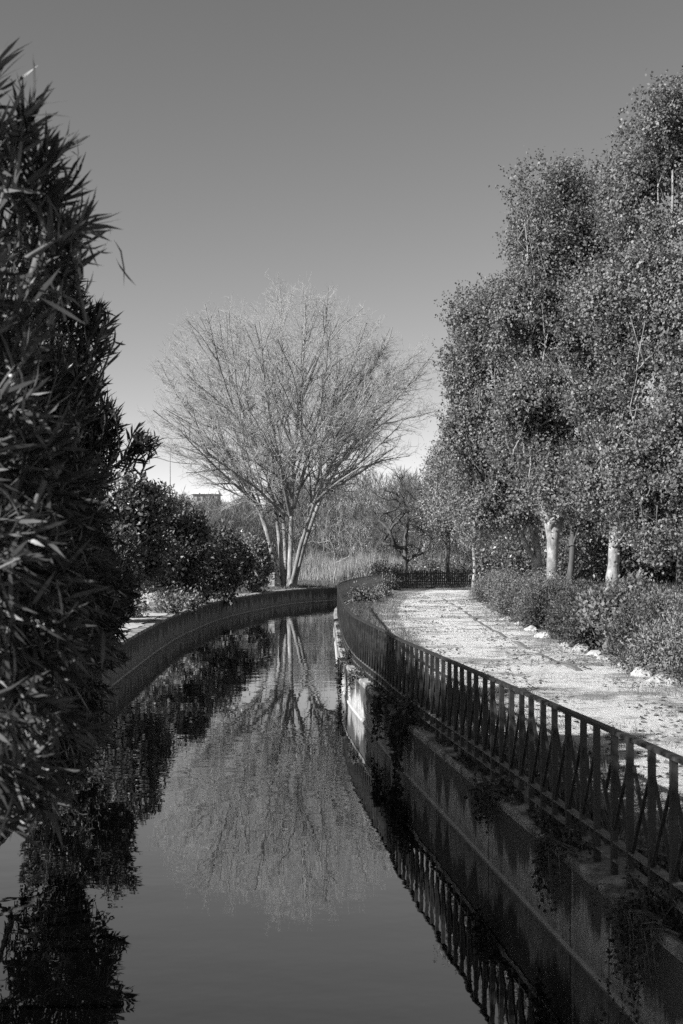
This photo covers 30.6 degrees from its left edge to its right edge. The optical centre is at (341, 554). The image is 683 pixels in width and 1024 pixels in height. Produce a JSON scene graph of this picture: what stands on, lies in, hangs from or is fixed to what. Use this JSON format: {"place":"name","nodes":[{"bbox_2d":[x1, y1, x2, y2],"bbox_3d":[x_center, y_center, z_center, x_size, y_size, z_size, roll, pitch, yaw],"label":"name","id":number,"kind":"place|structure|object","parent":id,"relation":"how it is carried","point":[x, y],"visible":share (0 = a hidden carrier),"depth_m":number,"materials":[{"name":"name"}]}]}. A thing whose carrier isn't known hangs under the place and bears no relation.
{"place":"outdoors","nodes":[
{"label":"outdoors","id":0,"kind":"place"},
{"bbox_2d":[119,594,244,634],"bbox_3d":[-6.487,2.150,47.875,2.612,0.001,43.750,0,0,0],"label":"bank strip","id":1,"kind":"object","parent":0,"point":[135,622],"visible":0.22,"depth_m":41.03,"materials":[{"name":"grey concrete"}]},
{"bbox_2d":[128,590,158,617],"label":"bank plant","id":2,"kind":"object","parent":1,"relation":"on","point":[141,605],"visible":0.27,"depth_m":42.95,"materials":[{"name":"grey plant"}]},
{"bbox_2d":[148,580,192,613],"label":"bank plant","id":3,"kind":"object","parent":1,"relation":"on","point":[171,603],"visible":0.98,"depth_m":46.22,"materials":[{"name":"grey plant"}]},
{"bbox_2d":[177,584,207,614],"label":"bank plant","id":4,"kind":"object","parent":1,"relation":"on","point":[194,601],"visible":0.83,"depth_m":49.97,"materials":[{"name":"grey plant"}]},
{"bbox_2d":[0,600,635,1023],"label":"water","id":5,"kind":"structure","parent":0,"point":[254,830],"depth_m":11.75,"materials":[{"name":"black liquid"}]},
{"bbox_2d":[0,586,371,759],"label":"canal wall","id":6,"kind":"structure","parent":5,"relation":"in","point":[147,639],"depth_m":49.82,"materials":[{"name":"concrete"}]},
{"bbox_2d":[334,593,682,1023],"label":"canal wall","id":7,"kind":"structure","parent":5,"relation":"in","point":[436,774],"depth_m":10.53,"materials":[{"name":"concrete"}]},
{"bbox_2d":[333,648,352,695],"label":"wall weed","id":8,"kind":"object","parent":7,"relation":"on","point":[340,661],"depth_m":26.78,"materials":[{"name":"black plant"}]},
{"bbox_2d":[347,666,365,697],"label":"wall weed","id":9,"kind":"object","parent":7,"relation":"on","point":[351,675],"depth_m":23.71,"materials":[{"name":"grey plant"}]},
{"bbox_2d":[370,686,397,741],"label":"wall weed","id":10,"kind":"object","parent":7,"relation":"on","point":[378,703],"depth_m":19.39,"materials":[{"name":"black plant"}]},
{"bbox_2d":[383,691,424,779],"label":"wall weed","id":11,"kind":"object","parent":7,"relation":"on","point":[401,719],"depth_m":17.28,"materials":[{"name":"black plant"}]},
{"bbox_2d":[463,766,528,833],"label":"wall weed","id":12,"kind":"object","parent":7,"relation":"on","point":[482,797],"depth_m":12.03,"materials":[{"name":"black plant"}]},
{"bbox_2d":[334,619,682,947],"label":"coping weeds","id":13,"kind":"object","parent":7,"relation":"on","point":[546,822],"visible":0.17,"depth_m":11.03,"materials":[{"name":"black plant"}]},
{"bbox_2d":[337,575,682,915],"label":"iron railing","id":14,"kind":"object","parent":7,"relation":"on","point":[370,650],"visible":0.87,"depth_m":11.22,"materials":[{"name":"metal"}]},
{"bbox_2d":[526,814,594,912],"bbox_3d":[1.757,2.449,9.807,0.518,0.781,0.854,0,0,0],"label":"wall weed","id":15,"kind":"object","parent":7,"relation":"on","point":[545,847],"depth_m":9.87,"materials":[{"name":"black plant"}]},
{"bbox_2d":[587,862,682,1023],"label":"wall weed","id":16,"kind":"object","parent":7,"relation":"on","point":[619,952],"depth_m":7.97,"materials":[{"name":"black plant"}]},
{"bbox_2d":[611,885,682,996],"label":"wall weed","id":17,"kind":"object","parent":7,"relation":"on","point":[652,919],"depth_m":7.85,"materials":[{"name":"black plant"}]},
{"bbox_2d":[0,0,682,551],"label":"sky","id":18,"kind":"structure","parent":0,"point":[358,146],"materials":[{"name":"grey"}]},
{"bbox_2d":[127,524,682,878],"bbox_3d":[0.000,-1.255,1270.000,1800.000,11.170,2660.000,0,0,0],"label":"ground","id":19,"kind":"structure","parent":0,"point":[404,590],"depth_m":59.34,"materials":[{"name":"soil"}]},
{"bbox_2d":[0,343,55,527],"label":"evergreen bush","id":20,"kind":"object","parent":19,"relation":"on","point":[48,346],"depth_m":6.64,"materials":[{"name":"black plant"}]},
{"bbox_2d":[0,211,125,801],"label":"oleander","id":21,"kind":"object","parent":19,"relation":"on","point":[74,368],"visible":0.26,"depth_m":7.09,"materials":[{"name":"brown plant"}]},
{"bbox_2d":[0,37,132,848],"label":"oleander","id":22,"kind":"object","parent":19,"relation":"on","point":[23,658],"visible":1,"depth_m":3.81,"materials":[{"name":"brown plant"}]},
{"bbox_2d":[1,302,168,807],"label":"oleander","id":23,"kind":"object","parent":19,"relation":"on","point":[102,439],"visible":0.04,"depth_m":10.86,"materials":[{"name":"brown plant"}]},
{"bbox_2d":[79,465,140,699],"bbox_3d":[-4.024,-0.501,16.366,3.209,5.587,2.273,0,0,16],"label":"oleander","id":24,"kind":"object","parent":19,"relation":"on","point":[130,594],"visible":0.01,"depth_m":15.96,"materials":[{"name":"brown plant"}]},
{"bbox_2d":[110,521,143,634],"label":"oleander","id":25,"kind":"object","parent":19,"relation":"on","point":[126,557],"visible":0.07,"depth_m":23.88,"materials":[{"name":"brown plant"}]},
{"bbox_2d":[95,464,175,614],"bbox_3d":[-7.283,-0.348,41.030,3.343,5.309,5.058,0,0,23],"label":"bank bush","id":26,"kind":"object","parent":19,"relation":"on","point":[141,517],"visible":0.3,"depth_m":40.68,"materials":[{"name":"black plant"}]},
{"bbox_2d":[134,593,175,612],"bbox_3d":[-7.330,1.958,47.021,2.179,1.069,1.504,0,0,0],"label":"boulder","id":27,"kind":"object","parent":19,"relation":"on","point":[148,600],"visible":0.2,"depth_m":46.50,"materials":[{"name":"stone"}]},
{"bbox_2d":[119,484,208,526],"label":"bank bush","id":28,"kind":"object","parent":19,"relation":"on","point":[180,498],"visible":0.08,"depth_m":79.14,"materials":[{"name":"grey plant"}]},
{"bbox_2d":[169,447,175,487],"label":"lamp pole","id":29,"kind":"object","parent":19,"relation":"on","point":[170,474],"visible":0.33,"depth_m":149.97,"materials":[{"name":"white metal"}]},
{"bbox_2d":[134,478,221,601],"bbox_3d":[-7.548,-0.512,51.787,4.034,5.644,5.657,0,0,20],"label":"bank bush","id":30,"kind":"object","parent":19,"relation":"on","point":[190,542],"visible":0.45,"depth_m":52.28,"materials":[{"name":"black plant"}]},
{"bbox_2d":[190,490,222,505],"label":"farm building","id":31,"kind":"structure","parent":19,"relation":"on","point":[203,493],"depth_m":260.00,"materials":[{"name":"white"}]},
{"bbox_2d":[171,498,250,603],"bbox_3d":[-6.346,-0.137,56.911,4.226,4.947,5.308,0,0,0],"label":"bank bush","id":32,"kind":"object","parent":19,"relation":"on","point":[225,572],"visible":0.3,"depth_m":56.53,"materials":[{"name":"black plant"}]},
{"bbox_2d":[208,518,264,605],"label":"bank bush","id":33,"kind":"object","parent":19,"relation":"on","point":[245,571],"visible":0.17,"depth_m":61.65,"materials":[{"name":"black plant"}]},
{"bbox_2d":[234,530,279,592],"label":"bank bush","id":34,"kind":"object","parent":19,"relation":"on","point":[254,542],"visible":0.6,"depth_m":72.43,"materials":[{"name":"grey plant"}]},
{"bbox_2d":[268,572,274,586],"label":"marker post","id":35,"kind":"object","parent":19,"relation":"on","point":[273,581],"visible":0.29,"depth_m":80.30,"materials":[{"name":"concrete"}]},
{"bbox_2d":[135,269,443,587],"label":"bare tree","id":36,"kind":"object","parent":19,"relation":"on","point":[277,468],"visible":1,"depth_m":80.15,"materials":[{"name":"grey plant"}]},
{"bbox_2d":[310,502,358,582],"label":"bare tree","id":37,"kind":"object","parent":19,"relation":"on","point":[333,551],"visible":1,"depth_m":96.92,"materials":[{"name":"grey plant"}]},
{"bbox_2d":[337,497,388,563],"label":"bare tree","id":38,"kind":"object","parent":19,"relation":"on","point":[367,535],"visible":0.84,"depth_m":128.11,"materials":[{"name":"grey plant"}]},
{"bbox_2d":[346,580,387,602],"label":"bush","id":39,"kind":"object","parent":19,"relation":"on","point":[365,596],"visible":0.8,"depth_m":61.62,"materials":[{"name":"grey plant"}]},
{"bbox_2d":[275,546,471,580],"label":"reeds","id":40,"kind":"object","parent":19,"relation":"on","point":[319,569],"visible":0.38,"depth_m":115.62,"materials":[{"name":"grey plant"}]},
{"bbox_2d":[367,579,395,597],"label":"bush","id":41,"kind":"object","parent":19,"relation":"on","point":[385,592],"visible":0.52,"depth_m":67.84,"materials":[{"name":"grey plant"}]},
{"bbox_2d":[366,556,407,581],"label":"bush","id":42,"kind":"object","parent":19,"relation":"on","point":[378,566],"visible":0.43,"depth_m":94.81,"materials":[{"name":"grey plant"}]},
{"bbox_2d":[173,458,605,569],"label":"thicket","id":43,"kind":"object","parent":19,"relation":"on","point":[238,515],"visible":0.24,"depth_m":144.26,"materials":[{"name":"grey plant"}]},
{"bbox_2d":[381,571,404,589],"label":"bush","id":44,"kind":"object","parent":19,"relation":"on","point":[390,581],"visible":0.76,"depth_m":83.83,"materials":[{"name":"grey plant"}]},
{"bbox_2d":[360,466,438,580],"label":"bare tree","id":45,"kind":"object","parent":19,"relation":"on","point":[394,545],"visible":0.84,"depth_m":99.83,"materials":[{"name":"grey plant"}]},
{"bbox_2d":[394,549,460,580],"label":"bush","id":46,"kind":"object","parent":19,"relation":"on","point":[430,568],"visible":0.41,"depth_m":111.41,"materials":[{"name":"grey plant"}]},
{"bbox_2d":[391,569,471,585],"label":"picket fence","id":47,"kind":"object","parent":19,"relation":"on","point":[403,575],"visible":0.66,"depth_m":93.58,"materials":[{"name":"black metal"}]},
{"bbox_2d":[403,446,459,580],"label":"leafy tree","id":48,"kind":"object","parent":19,"relation":"on","point":[447,566],"visible":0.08,"depth_m":103.88,"materials":[{"name":"grey plant"}]},
{"bbox_2d":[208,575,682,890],"bbox_3d":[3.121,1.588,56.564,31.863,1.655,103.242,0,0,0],"label":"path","id":49,"kind":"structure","parent":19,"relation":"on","point":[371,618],"depth_m":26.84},
{"bbox_2d":[396,423,529,590],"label":"leafy tree","id":50,"kind":"object","parent":19,"relation":"on","point":[435,522],"visible":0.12,"depth_m":76.16,"materials":[{"name":"grey plant"}]},
{"bbox_2d":[434,550,495,580],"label":"bush","id":51,"kind":"object","parent":19,"relation":"on","point":[459,564],"visible":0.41,"depth_m":107.82,"materials":[{"name":"grey plant"}]},
{"bbox_2d":[465,565,518,601],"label":"hedge shrub","id":52,"kind":"object","parent":19,"relation":"on","point":[476,590],"visible":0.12,"depth_m":61.78,"materials":[{"name":"grey plant"}]},
{"bbox_2d":[479,565,525,606],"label":"hedge shrub","id":53,"kind":"object","parent":19,"relation":"on","point":[504,574],"visible":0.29,"depth_m":53.33,"materials":[{"name":"grey plant"}]},
{"bbox_2d":[430,270,575,578],"bbox_3d":[7.091,-4.902,51.825,6.952,14.340,6.710,0,0,0],"label":"leafy tree","id":54,"kind":"object","parent":19,"relation":"on","point":[478,504],"visible":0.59,"depth_m":50.67,"materials":[{"name":"grey plant"}]},
{"bbox_2d":[486,554,531,584],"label":"hedge shrub","id":55,"kind":"object","parent":19,"relation":"on","point":[514,570],"visible":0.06,"depth_m":65.49,"materials":[{"name":"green plant"}]},
{"bbox_2d":[498,578,530,620],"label":"hedge shrub","id":56,"kind":"object","parent":19,"relation":"on","point":[509,597],"visible":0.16,"depth_m":44.36,"materials":[{"name":"grey plant"}]},
{"bbox_2d":[485,567,546,614],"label":"hedge shrub","id":57,"kind":"object","parent":19,"relation":"on","point":[497,599],"visible":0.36,"depth_m":48.94,"materials":[{"name":"grey plant"}]},
{"bbox_2d":[465,529,579,583],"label":"shade bush","id":58,"kind":"object","parent":19,"relation":"on","point":[517,560],"visible":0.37,"depth_m":65.32,"materials":[{"name":"grey plant"}]},
{"bbox_2d":[524,625,538,631],"bbox_3d":[5.831,2.318,38.320,0.459,0.331,0.459,0,0,-19],"label":"edging stone","id":59,"kind":"object","parent":19,"relation":"on","point":[531,628],"visible":0.5,"depth_m":38.21,"materials":[{"name":"stone"}]},
{"bbox_2d":[511,572,572,629],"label":"hedge shrub","id":60,"kind":"object","parent":19,"relation":"on","point":[531,608],"visible":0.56,"depth_m":39.55,"materials":[{"name":"grey plant"}]},
{"bbox_2d":[503,565,582,627],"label":"hedge shrub","id":61,"kind":"object","parent":19,"relation":"on","point":[543,581],"visible":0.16,"depth_m":40.84,"materials":[{"name":"grey plant"}]},
{"bbox_2d":[487,522,603,566],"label":"shade bush","id":62,"kind":"object","parent":19,"relation":"on","point":[517,534],"visible":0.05,"depth_m":73.68,"materials":[{"name":"black plant"}]},
{"bbox_2d":[534,632,556,638],"bbox_3d":[5.743,2.339,35.084,0.716,0.378,0.497,0,0,19],"label":"edging stone","id":63,"kind":"object","parent":19,"relation":"on","point":[540,635],"visible":0.38,"depth_m":34.92,"materials":[{"name":"stone"}]},
{"bbox_2d":[468,144,642,582],"bbox_3d":[8.054,-6.426,45.317,6.846,17.538,5.946,0,0,0],"label":"leafy tree","id":64,"kind":"object","parent":19,"relation":"on","point":[527,399],"visible":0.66,"depth_m":44.80,"materials":[{"name":"grey plant"}]},
{"bbox_2d":[537,574,606,640],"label":"hedge shrub","id":65,"kind":"object","parent":19,"relation":"on","point":[552,621],"visible":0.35,"depth_m":34.56,"materials":[{"name":"grey plant"}]},
{"bbox_2d":[521,527,633,583],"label":"shade bush","id":66,"kind":"object","parent":19,"relation":"on","point":[565,557],"visible":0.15,"depth_m":59.41,"materials":[{"name":"black plant"}]},
{"bbox_2d":[550,577,612,649],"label":"hedge shrub","id":67,"kind":"object","parent":19,"relation":"on","point":[571,628],"visible":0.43,"depth_m":30.72,"materials":[{"name":"grey plant"}]},
{"bbox_2d":[572,643,591,650],"bbox_3d":[5.875,2.332,30.651,0.448,0.321,0.542,0,0,34],"label":"edging stone","id":68,"kind":"object","parent":19,"relation":"on","point":[578,646],"visible":0.48,"depth_m":30.51,"materials":[{"name":"stone"}]},
{"bbox_2d":[520,283,644,585],"bbox_3d":[10.104,-5.317,49.771,5.704,14.562,7.166,0,0,44],"label":"leafy tree","id":69,"kind":"object","parent":19,"relation":"on","point":[571,535],"visible":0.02,"depth_m":48.25,"materials":[{"name":"leaf"},{"name":"pale bark"}]},
{"bbox_2d":[586,650,600,656],"bbox_3d":[5.875,2.344,29.145,0.377,0.266,0.453,0,0,17],"label":"edging stone","id":70,"kind":"object","parent":19,"relation":"on","point":[596,653],"visible":0.53,"depth_m":28.97,"materials":[{"name":"stone"}]},
{"bbox_2d":[596,655,610,660],"bbox_3d":[5.807,2.335,27.743,0.432,0.245,0.320,0,0,-43],"label":"edging stone","id":71,"kind":"object","parent":19,"relation":"on","point":[600,657],"visible":0.46,"depth_m":27.63,"materials":[{"name":"stone"}]},
{"bbox_2d":[533,65,682,584],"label":"leafy tree","id":72,"kind":"object","parent":19,"relation":"on","point":[644,482],"visible":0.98,"depth_m":39.00,"materials":[{"name":"grey plant"}]},
{"bbox_2d":[568,567,667,654],"bbox_3d":[6.741,1.356,30.254,2.944,2.177,2.614,0,0,-34],"label":"hedge shrub","id":73,"kind":"object","parent":19,"relation":"on","point":[597,605],"visible":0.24,"depth_m":29.59,"materials":[{"name":"grey plant"}]},
{"bbox_2d":[559,527,677,573],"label":"shade bush","id":74,"kind":"object","parent":19,"relation":"on","point":[601,543],"visible":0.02,"depth_m":70.31,"materials":[{"name":"black plant"}]},
{"bbox_2d":[565,525,677,583],"bbox_3d":[13.242,-0.187,54.033,7.108,3.523,4.948,0,0,0],"label":"shade bush","id":75,"kind":"object","parent":19,"relation":"on","point":[603,550],"visible":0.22,"depth_m":53.92,"materials":[{"name":"black plant"}]},
{"bbox_2d":[593,586,675,667],"bbox_3d":[6.391,1.550,26.343,1.872,1.863,2.605,0,0,25],"label":"hedge shrub","id":76,"kind":"object","parent":19,"relation":"on","point":[630,617],"visible":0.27,"depth_m":25.95,"materials":[{"name":"grey plant"}]},
{"bbox_2d":[595,579,682,661],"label":"hedge shrub","id":77,"kind":"object","parent":19,"relation":"on","point":[664,597],"visible":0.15,"depth_m":28.17,"materials":[{"name":"grey plant"}]},
{"bbox_2d":[630,666,655,676],"bbox_3d":[5.845,2.337,24.055,0.566,0.389,0.629,0,0,42],"label":"edging stone","id":78,"kind":"object","parent":19,"relation":"on","point":[637,672],"visible":0.34,"depth_m":23.87,"materials":[{"name":"stone"}]},
{"bbox_2d":[608,601,681,675],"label":"hedge shrub","id":79,"kind":"object","parent":19,"relation":"on","point":[639,661],"visible":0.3,"depth_m":24.23,"materials":[{"name":"grey plant"}]},
{"bbox_2d":[620,516,679,584],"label":"shade bush","id":80,"kind":"object","parent":19,"relation":"on","point":[672,570],"visible":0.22,"depth_m":51.52,"materials":[{"name":"grey plant"}]},
{"bbox_2d":[622,597,682,686],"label":"hedge shrub","id":81,"kind":"object","parent":19,"relation":"on","point":[672,661],"visible":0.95,"depth_m":23.01,"materials":[{"name":"grey plant"}]},
{"bbox_2d":[646,674,680,684],"bbox_3d":[5.879,2.343,22.766,0.663,0.364,0.514,0,0,0],"label":"edging stone","id":82,"kind":"object","parent":19,"relation":"on","point":[659,680],"visible":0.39,"depth_m":22.61,"materials":[{"name":"stone"}]},
{"bbox_2d":[660,140,682,602],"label":"leafy tree","id":83,"kind":"object","parent":19,"relation":"on","point":[679,572],"visible":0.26,"depth_m":38.51,"materials":[{"name":"grey plant"}]},
{"bbox_2d":[373,587,682,860],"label":"path","id":84,"kind":"structure","parent":0,"point":[610,710],"depth_m":23.11,"materials":[{"name":"grey concrete"}]},
{"bbox_2d":[443,599,580,670],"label":"kerb","id":85,"kind":"structure","parent":84,"relation":"on","point":[571,666],"depth_m":32.02,"materials":[{"name":"grey concrete"}]},
{"bbox_2d":[374,594,682,777],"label":"fallen leaves","id":86,"kind":"object","parent":84,"relation":"on","point":[622,741],"visible":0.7,"depth_m":25.32,"materials":[{"name":"grey plant"}]}
]}

